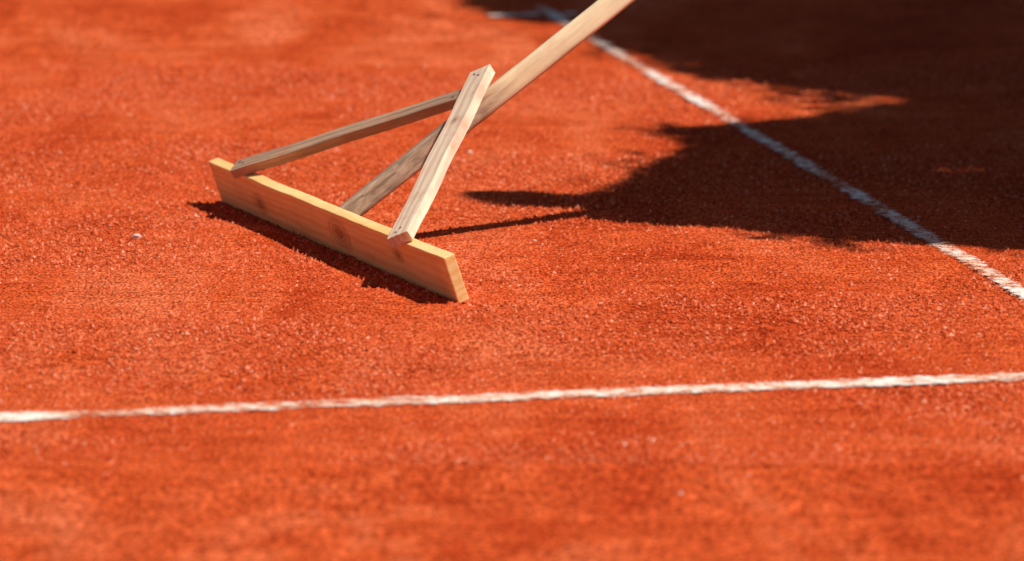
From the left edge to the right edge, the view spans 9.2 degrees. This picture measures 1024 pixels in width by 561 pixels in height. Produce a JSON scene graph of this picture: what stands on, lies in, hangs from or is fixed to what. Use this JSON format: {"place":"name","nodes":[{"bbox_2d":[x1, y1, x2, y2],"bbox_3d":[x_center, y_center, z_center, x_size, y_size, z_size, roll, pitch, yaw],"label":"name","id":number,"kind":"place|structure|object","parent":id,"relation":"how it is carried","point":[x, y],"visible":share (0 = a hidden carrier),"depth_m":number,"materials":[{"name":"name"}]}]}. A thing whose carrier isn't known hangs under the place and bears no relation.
{"place":"outdoors","nodes":[
{"label":"outdoors","id":0,"kind":"place"},
{"bbox_2d":[0,0,1023,560],"bbox_3d":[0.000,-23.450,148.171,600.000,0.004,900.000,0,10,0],"label":"clay court ground","id":1,"kind":"structure","parent":0,"point":[80,508],"depth_m":12.24,"materials":[{"name":"orange soil"}]},
{"bbox_2d":[131,234,141,239],"bbox_3d":[-0.776,-0.090,13.116,0.022,0.014,0.017,0,10,0],"label":"pebble","id":2,"kind":"object","parent":1,"relation":"on","point":[135,236],"visible":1,"depth_m":13.11,"materials":[{"name":"stone"}]},
{"bbox_2d":[208,200,492,307],"bbox_3d":[-0.334,-0.063,12.958,0.183,0.011,1.384,-4,11,-22],"label":"clay windrow","id":3,"kind":"object","parent":1,"relation":"on","point":[401,282],"visible":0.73,"depth_m":12.80,"materials":[{"name":"orange soil"}]},
{"bbox_2d":[209,0,634,302],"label":"court drag rake","id":4,"kind":"object","parent":1,"relation":"on","point":[398,249],"visible":1,"depth_m":12.99,"materials":[{"name":"brown wood"}]},
{"bbox_2d":[64,46,941,512],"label":"pebbles","id":5,"kind":"object","parent":1,"relation":"on","point":[380,306],"visible":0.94,"depth_m":11.35,"materials":[{"name":"stone"}]},
{"bbox_2d":[0,61,1023,464],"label":"clay grains","id":6,"kind":"object","parent":1,"relation":"on","point":[202,155],"visible":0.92,"depth_m":13.02},
{"bbox_2d":[0,372,1023,421],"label":"court baseline","id":7,"kind":"object","parent":1,"relation":"on","point":[32,415],"visible":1,"depth_m":11.41,"materials":[{"name":"paint"}]},
{"bbox_2d":[488,13,539,15],"bbox_3d":[0.005,-0.697,16.622,0.135,0.001,0.064,-2,10,-12],"label":"court service line","id":8,"kind":"object","parent":1,"relation":"on","point":[514,14],"visible":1,"depth_m":16.62,"materials":[{"name":"paint"}]},
{"bbox_2d":[532,5,1023,298],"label":"court sideline","id":9,"kind":"object","parent":1,"relation":"on","point":[1019,290],"visible":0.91,"depth_m":13.97,"materials":[{"name":"paint"}]}
]}

